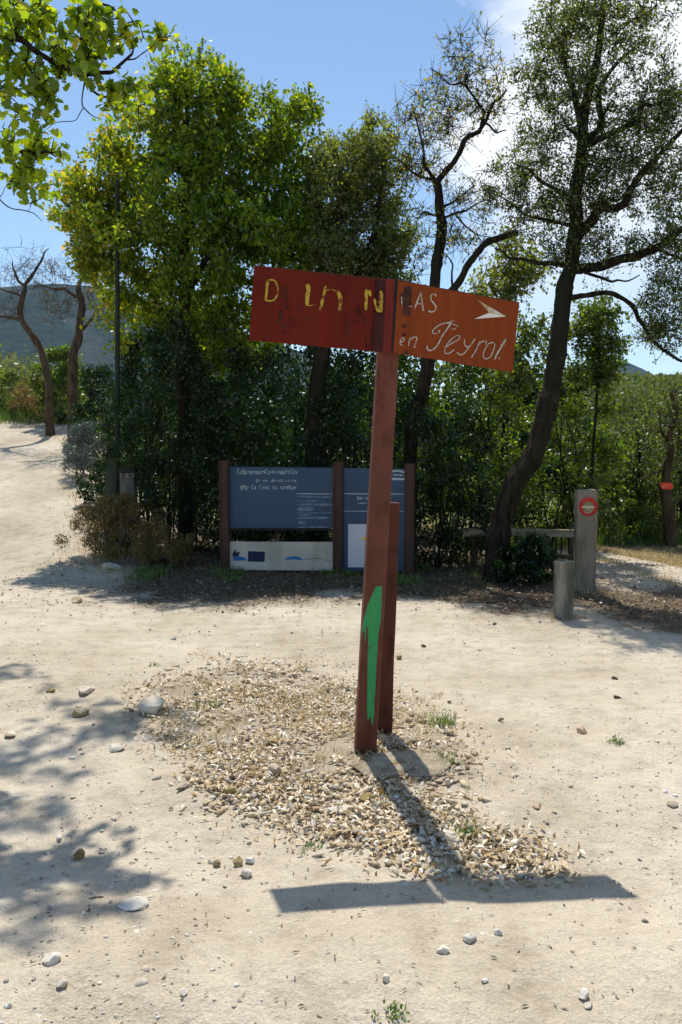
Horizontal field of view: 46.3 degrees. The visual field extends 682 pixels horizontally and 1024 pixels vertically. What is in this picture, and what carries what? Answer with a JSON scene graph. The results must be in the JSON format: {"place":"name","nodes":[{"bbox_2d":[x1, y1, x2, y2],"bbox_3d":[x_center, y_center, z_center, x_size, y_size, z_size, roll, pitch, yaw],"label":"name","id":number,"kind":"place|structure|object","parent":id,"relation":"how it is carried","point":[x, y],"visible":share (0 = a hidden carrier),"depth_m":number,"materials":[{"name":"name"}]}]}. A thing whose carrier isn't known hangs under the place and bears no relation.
{"place":"outdoors","nodes":[
{"label":"outdoors","id":0,"kind":"place"},
{"bbox_2d":[0,401,153,497],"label":"green grass","id":1,"kind":"structure","parent":0,"point":[19,416],"depth_m":21.78,"materials":[{"name":"green plant"}]},
{"bbox_2d":[43,434,146,576],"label":"dry grass","id":2,"kind":"structure","parent":0,"point":[94,560],"depth_m":11.10,"materials":[{"name":"plant"}]},
{"bbox_2d":[0,284,437,438],"bbox_3d":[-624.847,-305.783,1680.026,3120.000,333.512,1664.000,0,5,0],"label":"mountain","id":3,"kind":"structure","parent":0,"point":[14,336],"depth_m":1407.24,"materials":[{"name":"grey stone"}]},
{"bbox_2d":[0,417,681,1023],"bbox_3d":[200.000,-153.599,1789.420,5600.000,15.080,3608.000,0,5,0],"label":"ground","id":4,"kind":"structure","parent":0,"point":[396,933],"depth_m":3.50,"materials":[{"name":"beige soil"}]},
{"bbox_2d":[5,1000,11,1008],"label":"stone","id":5,"kind":"object","parent":4,"relation":"on","point":[8,1004],"visible":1,"depth_m":2.12,"materials":[{"name":"white stone"}]},
{"bbox_2d":[4,731,15,736],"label":"stone","id":6,"kind":"object","parent":4,"relation":"on","point":[9,733],"visible":1,"depth_m":4.40,"materials":[{"name":"stone"}]},
{"bbox_2d":[0,367,56,413],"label":"bush","id":7,"kind":"object","parent":4,"relation":"on","point":[8,376],"visible":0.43,"depth_m":22.74,"materials":[{"name":"green plant"}]},
{"bbox_2d":[4,374,65,419],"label":"bush","id":8,"kind":"object","parent":4,"relation":"on","point":[31,401],"visible":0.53,"depth_m":21.60,"materials":[{"name":"green plant"}]},
{"bbox_2d":[0,235,70,435],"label":"bare tree","id":9,"kind":"object","parent":4,"relation":"on","point":[48,399],"visible":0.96,"depth_m":19.64,"materials":[{"name":"brown plant"}]},
{"bbox_2d":[46,688,55,692],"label":"stone","id":10,"kind":"object","parent":4,"relation":"on","point":[50,690],"visible":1,"depth_m":5.13,"materials":[{"name":"beige stone"}]},
{"bbox_2d":[42,952,60,965],"bbox_3d":[-0.837,1.289,2.306,0.052,0.031,0.057,0,5,0],"label":"stone","id":11,"kind":"object","parent":4,"relation":"on","point":[51,958],"visible":1,"depth_m":2.29,"materials":[{"name":"stone"}]},
{"bbox_2d":[25,343,97,424],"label":"bush","id":12,"kind":"object","parent":4,"relation":"on","point":[60,359],"visible":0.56,"depth_m":20.93,"materials":[{"name":"green plant"}]},
{"bbox_2d":[56,979,66,987],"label":"stone","id":13,"kind":"object","parent":4,"relation":"on","point":[62,983],"visible":1,"depth_m":2.19,"materials":[{"name":"stone"}]},
{"bbox_2d":[28,253,109,442],"bbox_3d":[-6.319,-3.823,18.687,2.096,4.688,1.778,0,5,0],"label":"bare tree","id":14,"kind":"object","parent":4,"relation":"on","point":[72,382],"visible":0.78,"depth_m":18.66,"materials":[{"name":"brown plant"}]},
{"bbox_2d":[72,596,82,602],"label":"stone","id":15,"kind":"object","parent":4,"relation":"on","point":[77,599],"visible":0.99,"depth_m":8.02,"materials":[{"name":"stone"}]},
{"bbox_2d":[73,848,84,860],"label":"stone","id":16,"kind":"object","parent":4,"relation":"on","point":[79,853],"visible":1,"depth_m":3.09,"materials":[{"name":"beige stone"}]},
{"bbox_2d":[72,706,89,717],"bbox_3d":[-1.544,1.189,4.723,0.096,0.064,0.081,0,5,0],"label":"stone","id":17,"kind":"object","parent":4,"relation":"on","point":[79,711],"visible":1,"depth_m":4.70,"materials":[{"name":"beige stone"}]},
{"bbox_2d":[57,419,106,475],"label":"bush","id":18,"kind":"object","parent":4,"relation":"on","point":[79,432],"visible":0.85,"depth_m":15.33,"materials":[{"name":"green plant"}]},
{"bbox_2d":[79,685,94,694],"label":"stone","id":19,"kind":"object","parent":4,"relation":"on","point":[84,689],"visible":1,"depth_m":5.11,"materials":[{"name":"stone"}]},
{"bbox_2d":[0,343,175,480],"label":"woodland","id":20,"kind":"object","parent":4,"relation":"on","point":[20,366],"visible":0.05,"depth_m":29.68,"materials":[{"name":"green plant"}]},
{"bbox_2d":[71,456,105,503],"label":"bush","id":21,"kind":"object","parent":4,"relation":"on","point":[97,484],"visible":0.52,"depth_m":13.44,"materials":[{"name":"green plant"}]},
{"bbox_2d":[0,0,179,220],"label":"overhanging oak","id":22,"kind":"object","parent":4,"relation":"on","point":[85,65],"visible":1,"depth_m":4.78,"materials":[{"name":"green plant"}]},
{"bbox_2d":[65,362,131,460],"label":"bush","id":23,"kind":"object","parent":4,"relation":"on","point":[96,374],"visible":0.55,"depth_m":17.10,"materials":[{"name":"green plant"}]},
{"bbox_2d":[52,489,169,562],"bbox_3d":[-3.062,0.176,10.855,1.535,1.017,1.446,0,5,0],"label":"dry brush","id":24,"kind":"object","parent":4,"relation":"on","point":[122,506],"visible":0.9,"depth_m":10.65,"materials":[{"name":"brown plant"}]},
{"bbox_2d":[102,562,121,570],"bbox_3d":[-2.910,0.706,10.190,0.259,0.118,0.206,3,6,33],"label":"stone","id":25,"kind":"object","parent":4,"relation":"on","point":[107,565],"visible":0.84,"depth_m":10.13,"materials":[{"name":"stone"}]},
{"bbox_2d":[104,179,122,540],"bbox_3d":[-3.302,-2.015,11.456,0.343,5.379,0.212,0,5,0],"label":"utility pole","id":26,"kind":"object","parent":4,"relation":"on","point":[112,481],"visible":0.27,"depth_m":11.45,"materials":[{"name":"green metal"}]},
{"bbox_2d":[109,743,124,751],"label":"stone","id":27,"kind":"object","parent":4,"relation":"on","point":[114,747],"visible":1,"depth_m":4.21,"materials":[{"name":"stone"}]},
{"bbox_2d":[118,467,137,546],"bbox_3d":[-3.038,-0.050,11.438,0.246,1.178,0.200,0,5,0],"label":"meter box","id":28,"kind":"object","parent":4,"relation":"on","point":[127,483],"visible":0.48,"depth_m":11.32,"materials":[{"name":"grey concrete"}]},
{"bbox_2d":[125,477,133,539],"bbox_3d":[-3.017,-0.052,11.352,0.154,0.897,0.012,0,5,0],"label":"door","id":29,"kind":"structure","parent":28,"relation":"in","point":[129,482],"depth_m":11.32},
{"bbox_2d":[117,896,148,910],"bbox_3d":[-0.702,1.327,2.689,0.098,0.019,0.096,-4,6,-40],"label":"stone","id":30,"kind":"object","parent":4,"relation":"on","point":[136,903],"visible":1,"depth_m":2.68,"materials":[{"name":"white stone"}]},
{"bbox_2d":[97,329,177,518],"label":"bush","id":31,"kind":"object","parent":4,"relation":"on","point":[124,375],"visible":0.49,"depth_m":12.61,"materials":[{"name":"green plant"}]},
{"bbox_2d":[138,694,164,715],"bbox_3d":[-1.117,1.158,4.750,0.132,0.099,0.171,2,5,21],"label":"stone","id":32,"kind":"object","parent":4,"relation":"on","point":[152,704],"visible":0.91,"depth_m":4.70,"materials":[{"name":"stone"}]},
{"bbox_2d":[121,520,197,567],"bbox_3d":[-2.421,0.432,10.476,1.082,0.664,0.908,0,5,0],"label":"dry brush","id":33,"kind":"object","parent":4,"relation":"on","point":[172,552],"visible":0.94,"depth_m":10.37,"materials":[{"name":"brown plant"}]},
{"bbox_2d":[95,309,249,551],"bbox_3d":[-2.346,-1.142,11.551,2.135,3.463,2.076,0,5,0],"label":"bush","id":34,"kind":"object","parent":4,"relation":"on","point":[184,352],"visible":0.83,"depth_m":11.29,"materials":[{"name":"green plant"}]},
{"bbox_2d":[180,988,187,996],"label":"stone","id":35,"kind":"object","parent":4,"relation":"on","point":[183,991],"visible":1,"depth_m":2.19,"materials":[{"name":"stone"}]},
{"bbox_2d":[42,32,337,539],"bbox_3d":[-2.202,-3.205,11.988,4.149,7.577,3.454,4,6,36],"label":"oak tree","id":36,"kind":"object","parent":4,"relation":"on","point":[252,229],"visible":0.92,"depth_m":11.45,"materials":[{"name":"green plant"}]},
{"bbox_2d":[187,695,220,712],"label":"weed","id":37,"kind":"object","parent":4,"relation":"on","point":[196,704],"visible":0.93,"depth_m":4.85,"materials":[{"name":"green plant"}]},
{"bbox_2d":[114,303,304,524],"bbox_3d":[-2.447,-1.903,15.329,3.714,4.477,3.129,0,5,0],"label":"thicket","id":38,"kind":"object","parent":4,"relation":"on","point":[174,409],"visible":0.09,"depth_m":15.07,"materials":[{"name":"green plant"}]},
{"bbox_2d":[213,859,220,866],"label":"stone","id":39,"kind":"object","parent":4,"relation":"on","point":[216,862],"visible":1,"depth_m":2.99,"materials":[{"name":"beige stone"}]},
{"bbox_2d":[225,786,235,794],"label":"stone","id":40,"kind":"object","parent":4,"relation":"on","point":[231,789],"visible":0.87,"depth_m":3.57,"materials":[{"name":"beige stone"}]},
{"bbox_2d":[233,856,242,867],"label":"stone","id":41,"kind":"object","parent":4,"relation":"on","point":[238,861],"visible":1,"depth_m":2.99,"materials":[{"name":"beige stone"}]},
{"bbox_2d":[241,868,251,877],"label":"stone","id":42,"kind":"object","parent":4,"relation":"on","point":[246,872],"visible":1,"depth_m":2.91,"materials":[{"name":"stone"}]},
{"bbox_2d":[172,340,322,551],"bbox_3d":[-1.212,-0.866,11.371,2.628,3.143,2.077,0,5,0],"label":"bush","id":43,"kind":"object","parent":4,"relation":"on","point":[250,436],"visible":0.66,"depth_m":11.19,"materials":[{"name":"green plant"}]},
{"bbox_2d":[245,857,254,863],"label":"stone","id":44,"kind":"object","parent":4,"relation":"on","point":[250,860],"visible":1,"depth_m":3.01,"materials":[{"name":"white stone"}]},
{"bbox_2d":[263,737,278,745],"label":"stone","id":45,"kind":"object","parent":4,"relation":"on","point":[273,740],"visible":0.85,"depth_m":4.14,"materials":[{"name":"beige stone"}]},
{"bbox_2d":[213,528,331,557],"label":"bush","id":46,"kind":"object","parent":4,"relation":"on","point":[302,536],"visible":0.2,"depth_m":10.66,"materials":[{"name":"green plant"}]},
{"bbox_2d":[122,561,431,581],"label":"green grass","id":47,"kind":"structure","parent":4,"relation":"on","point":[171,569],"depth_m":9.73,"materials":[{"name":"plant"}]},
{"bbox_2d":[193,326,420,528],"bbox_3d":[-0.632,-1.866,14.853,4.612,4.562,3.144,0,5,0],"label":"thicket","id":48,"kind":"object","parent":4,"relation":"on","point":[308,352],"visible":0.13,"depth_m":14.65,"materials":[{"name":"green plant"}]},
{"bbox_2d":[300,837,321,854],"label":"weed","id":49,"kind":"object","parent":4,"relation":"on","point":[309,844],"visible":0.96,"depth_m":3.14,"materials":[{"name":"green plant"}]},
{"bbox_2d":[219,460,414,576],"bbox_3d":[-0.317,0.121,9.782,2.443,1.494,0.135,1,5,13],"label":"information board","id":50,"kind":"object","parent":4,"relation":"on","point":[335,497],"visible":0.89,"depth_m":9.79,"materials":[{"name":"blue metal"}]},
{"bbox_2d":[328,805,348,812],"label":"stone","id":51,"kind":"object","parent":4,"relation":"on","point":[344,807],"visible":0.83,"depth_m":3.39,"materials":[{"name":"stone"}]},
{"bbox_2d":[0,563,681,1023],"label":"pebbles","id":52,"kind":"object","parent":4,"relation":"on","point":[146,969],"visible":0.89,"depth_m":3.17,"materials":[{"name":"grey stone"}]},
{"bbox_2d":[1,599,681,1015],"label":"fallen bits","id":53,"kind":"object","parent":4,"relation":"on","point":[307,869],"visible":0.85,"depth_m":2.81,"materials":[{"name":"brown plant"}]},
{"bbox_2d":[1,526,681,634],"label":"leaf litter","id":54,"kind":"object","parent":4,"relation":"on","point":[425,586],"visible":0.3,"depth_m":8.70,"materials":[{"name":"brown plant"}]},
{"bbox_2d":[102,343,581,493],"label":"woodland","id":55,"kind":"object","parent":4,"relation":"on","point":[292,417],"visible":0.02,"depth_m":22.10,"materials":[{"name":"green plant"}]},
{"bbox_2d":[117,644,585,890],"bbox_3d":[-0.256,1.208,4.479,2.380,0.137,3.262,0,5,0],"label":"rubble","id":56,"kind":"object","parent":4,"relation":"on","point":[347,798],"visible":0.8,"depth_m":3.60,"materials":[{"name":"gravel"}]},
{"bbox_2d":[268,763,281,775],"bbox_3d":[-0.313,1.219,3.785,0.066,0.055,0.092,2,5,18],"label":"stone","id":57,"kind":"object","parent":56,"relation":"on","point":[273,768],"visible":0.94,"depth_m":3.76,"materials":[{"name":"stone"}]},
{"bbox_2d":[280,100,425,540],"bbox_3d":[0.078,-2.483,11.606,2.430,6.526,2.415,0,5,0],"label":"oak tree","id":58,"kind":"object","parent":4,"relation":"on","point":[355,194],"visible":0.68,"depth_m":11.00,"materials":[{"name":"green plant"}]},
{"bbox_2d":[359,793,374,803],"bbox_3d":[0.108,1.267,3.512,0.077,0.050,0.064,3,6,32],"label":"stone","id":59,"kind":"object","parent":4,"relation":"on","point":[363,798],"visible":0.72,"depth_m":3.50,"materials":[{"name":"beige stone"}]},
{"bbox_2d":[304,349,462,549],"bbox_3d":[0.424,-0.883,11.135,2.558,3.204,1.812,0,5,0],"label":"bush","id":60,"kind":"object","parent":4,"relation":"on","point":[339,437],"visible":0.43,"depth_m":10.98,"materials":[{"name":"green plant"}]},
{"bbox_2d":[249,265,518,753],"bbox_3d":[0.194,0.078,4.083,1.284,2.503,0.479,0,5,-4],"label":"direction sign","id":61,"kind":"object","parent":4,"relation":"on","point":[388,321],"visible":0.95,"depth_m":3.80,"materials":[{"name":"brown paint"}]},
{"bbox_2d":[382,973,389,983],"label":"stone","id":62,"kind":"object","parent":4,"relation":"on","point":[386,978],"visible":1,"depth_m":2.25,"materials":[{"name":"stone"}]},
{"bbox_2d":[372,997,409,1023],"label":"weed","id":63,"kind":"object","parent":4,"relation":"on","point":[396,1011],"visible":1,"depth_m":2.13,"materials":[{"name":"green plant"}]},
{"bbox_2d":[351,750,449,778],"bbox_3d":[0.290,1.229,3.874,0.490,0.055,0.324,0,5,0],"label":"concrete footing","id":64,"kind":"object","parent":4,"relation":"on","point":[434,764],"visible":0.93,"depth_m":3.81,"materials":[{"name":"beige concrete"}]},
{"bbox_2d":[327,354,528,531],"bbox_3d":[1.551,-1.706,14.636,4.049,4.285,3.017,1,5,15],"label":"thicket","id":65,"kind":"object","parent":4,"relation":"on","point":[402,365],"visible":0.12,"depth_m":14.26,"materials":[{"name":"green plant"}]},
{"bbox_2d":[428,708,457,727],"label":"weed","id":66,"kind":"object","parent":4,"relation":"on","point":[444,719],"visible":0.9,"depth_m":4.51,"materials":[{"name":"green plant"}]},
{"bbox_2d":[436,944,449,954],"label":"stone","id":67,"kind":"object","parent":4,"relation":"on","point":[444,949],"visible":1,"depth_m":2.39,"materials":[{"name":"stone"}]},
{"bbox_2d":[392,384,501,568],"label":"bush","id":68,"kind":"object","parent":4,"relation":"on","point":[484,514],"visible":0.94,"depth_m":10.06,"materials":[{"name":"green plant"}]},
{"bbox_2d":[438,751,461,765],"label":"weed","id":69,"kind":"object","parent":4,"relation":"on","point":[452,759],"visible":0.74,"depth_m":3.90,"materials":[{"name":"green plant"}]},
{"bbox_2d":[382,11,520,562],"bbox_3d":[1.387,-2.739,10.448,1.728,7.174,1.563,0,5,0],"label":"bare tree","id":70,"kind":"object","parent":4,"relation":"on","point":[428,364],"visible":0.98,"depth_m":10.20,"materials":[{"name":"brown plant"}]},
{"bbox_2d":[441,830,462,843],"bbox_3d":[0.441,1.294,3.176,0.097,0.035,0.074,2,5,18],"label":"stone","id":71,"kind":"object","parent":4,"relation":"on","point":[451,839],"visible":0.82,"depth_m":3.16,"materials":[{"name":"stone"}]},
{"bbox_2d":[448,818,480,843],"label":"weed","id":72,"kind":"object","parent":4,"relation":"on","point":[469,830],"visible":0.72,"depth_m":3.18,"materials":[{"name":"green plant"}]},
{"bbox_2d":[463,933,476,943],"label":"stone","id":73,"kind":"object","parent":4,"relation":"on","point":[469,938],"visible":1,"depth_m":2.45,"materials":[{"name":"white stone"}]},
{"bbox_2d":[397,567,553,586],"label":"green grass","id":74,"kind":"structure","parent":4,"relation":"on","point":[401,578],"depth_m":9.20,"materials":[{"name":"green plant"}]},
{"bbox_2d":[393,361,569,560],"bbox_3d":[1.930,-0.969,11.123,2.422,3.349,1.746,-2,5,-26],"label":"bush","id":75,"kind":"object","parent":4,"relation":"on","point":[466,378],"visible":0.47,"depth_m":10.95,"materials":[{"name":"green plant"}]},
{"bbox_2d":[494,929,501,935],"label":"stone","id":76,"kind":"object","parent":4,"relation":"on","point":[498,932],"visible":1,"depth_m":2.49,"materials":[{"name":"grey stone"}]},
{"bbox_2d":[457,213,555,485],"bbox_3d":[2.816,-2.293,13.812,1.956,5.712,1.837,0,5,0],"label":"yellow tree","id":77,"kind":"object","parent":4,"relation":"on","point":[522,274],"visible":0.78,"depth_m":13.52,"materials":[{"name":"green plant"}]},
{"bbox_2d":[463,527,573,569],"bbox_3d":[2.189,0.528,9.766,1.385,0.670,0.474,1,5,7],"label":"wooden barrier","id":78,"kind":"object","parent":4,"relation":"on","point":[568,533],"visible":0.56,"depth_m":9.81,"materials":[{"name":"grey wood"}]},
{"bbox_2d":[488,531,558,586],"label":"bush","id":79,"kind":"object","parent":4,"relation":"on","point":[530,562],"visible":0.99,"depth_m":8.89,"materials":[{"name":"green plant"}]},
{"bbox_2d":[442,360,614,528],"bbox_3d":[3.428,-1.266,15.153,3.383,3.275,2.675,0,5,0],"label":"thicket","id":80,"kind":"object","parent":4,"relation":"on","point":[524,437],"visible":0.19,"depth_m":14.88,"materials":[{"name":"green plant"}]},
{"bbox_2d":[532,804,540,808],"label":"stone","id":81,"kind":"object","parent":4,"relation":"on","point":[537,806],"visible":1,"depth_m":3.43,"materials":[{"name":"beige stone"}]},
{"bbox_2d":[484,284,638,487],"bbox_3d":[2.842,-1.046,10.403,1.960,3.788,1.347,0,5,0],"label":"vine covered sapling","id":82,"kind":"object","parent":4,"relation":"on","point":[590,321],"visible":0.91,"depth_m":10.11,"materials":[{"name":"green plant"}]},
{"bbox_2d":[554,560,573,619],"bbox_3d":[2.013,0.753,7.200,0.183,0.628,0.183,0,5,0],"label":"bollard","id":83,"kind":"object","parent":4,"relation":"on","point":[564,588],"visible":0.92,"depth_m":7.13,"materials":[{"name":"grey wood"}]},
{"bbox_2d":[498,357,641,553],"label":"bush","id":84,"kind":"object","parent":4,"relation":"on","point":[603,447],"visible":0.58,"depth_m":10.81,"materials":[{"name":"green plant"}]},
{"bbox_2d":[470,0,681,583],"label":"tall tree","id":85,"kind":"object","parent":4,"relation":"on","point":[525,467],"visible":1,"depth_m":8.78,"materials":[{"name":"green plant"}]},
{"bbox_2d":[523,586,628,621],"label":"dry grass","id":86,"kind":"structure","parent":4,"relation":"on","point":[601,590],"depth_m":8.30,"materials":[{"name":"plant"}]},
{"bbox_2d":[576,726,586,733],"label":"stone","id":87,"kind":"object","parent":4,"relation":"on","point":[581,730],"visible":1,"depth_m":4.40,"materials":[{"name":"beige stone"}]},
{"bbox_2d":[578,988,588,999],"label":"stone","id":88,"kind":"object","parent":4,"relation":"on","point":[584,994],"visible":1,"depth_m":2.19,"materials":[{"name":"white stone"}]},
{"bbox_2d":[574,489,597,592],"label":"concrete pillar","id":89,"kind":"structure","parent":4,"relation":"on","point":[585,525],"depth_m":8.43,"materials":[{"name":"grey concrete"}]},
{"bbox_2d":[491,370,681,489],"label":"woodland","id":90,"kind":"object","parent":4,"relation":"on","point":[629,391],"visible":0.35,"depth_m":29.58,"materials":[{"name":"green plant"}]},
{"bbox_2d":[583,1001,591,1008],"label":"stone","id":91,"kind":"object","parent":4,"relation":"on","point":[587,1005],"visible":1,"depth_m":2.15,"materials":[{"name":"stone"}]},
{"bbox_2d":[544,526,681,547],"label":"green grass","id":92,"kind":"structure","parent":4,"relation":"on","point":[634,538],"depth_m":12.31,"materials":[{"name":"green plant"}]},
{"bbox_2d":[568,463,661,544],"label":"bush","id":93,"kind":"object","parent":4,"relation":"on","point":[642,513],"visible":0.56,"depth_m":12.47,"materials":[{"name":"green plant"}]},
{"bbox_2d":[606,733,625,745],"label":"weed","id":94,"kind":"object","parent":4,"relation":"on","point":[615,738],"visible":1,"depth_m":4.22,"materials":[{"name":"green plant"}]},
{"bbox_2d":[557,423,679,522],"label":"bush","id":95,"kind":"object","parent":4,"relation":"on","point":[618,432],"visible":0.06,"depth_m":15.34,"materials":[{"name":"green plant"}]},
{"bbox_2d":[603,416,666,540],"bbox_3d":[4.708,-0.453,12.797,0.995,2.203,1.849,0,5,0],"label":"slim tree","id":96,"kind":"object","parent":4,"relation":"on","point":[642,462],"visible":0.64,"depth_m":12.52,"materials":[{"name":"green plant"}]},
{"bbox_2d":[597,458,681,537],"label":"bush","id":97,"kind":"object","parent":4,"relation":"on","point":[647,497],"visible":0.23,"depth_m":12.95,"materials":[{"name":"green plant"}]},
{"bbox_2d":[619,371,681,547],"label":"marker tree","id":98,"kind":"object","parent":4,"relation":"on","point":[669,445],"visible":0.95,"depth_m":12.08,"materials":[{"name":"green plant"}]},
{"bbox_2d":[660,483,672,488],"bbox_3d":[4.900,-0.392,11.995,0.192,0.103,0.014,0,5,0],"label":"trail marker","id":99,"kind":"object","parent":98,"relation":"attached to","point":[666,485],"visible":1,"depth_m":11.99,"materials":[{"name":"red paint"}]},
{"bbox_2d":[630,425,680,514],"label":"bush","id":100,"kind":"object","parent":4,"relation":"on","point":[661,462],"visible":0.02,"depth_m":15.90,"materials":[{"name":"green plant"}]},
{"bbox_2d":[631,456,681,538],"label":"bush","id":101,"kind":"object","parent":4,"relation":"on","point":[675,490],"visible":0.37,"depth_m":12.71,"materials":[{"name":"green plant"}]},
{"bbox_2d":[654,377,681,532],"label":"slim tree","id":102,"kind":"object","parent":4,"relation":"on","point":[678,429],"visible":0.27,"depth_m":12.88,"materials":[{"name":"green plant"}]},
{"bbox_2d":[666,801,677,807],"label":"stone","id":103,"kind":"object","parent":4,"relation":"on","point":[671,804],"visible":1,"depth_m":3.45,"materials":[{"name":"white stone"}]},
{"bbox_2d":[0,0,681,401],"label":"sky","id":104,"kind":"structure","parent":0,"point":[352,52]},
{"bbox_2d":[563,362,650,377],"bbox_3d":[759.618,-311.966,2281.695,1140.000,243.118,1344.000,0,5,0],"label":"hills","id":105,"kind":"structure","parent":0,"point":[630,368],"depth_m":2141.08,"materials":[{"name":"green plant"}]},
{"bbox_2d":[540,539,681,585],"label":"dry grass","id":106,"kind":"structure","parent":0,"point":[662,556],"depth_m":11.30,"materials":[{"name":"plant"}]}
]}

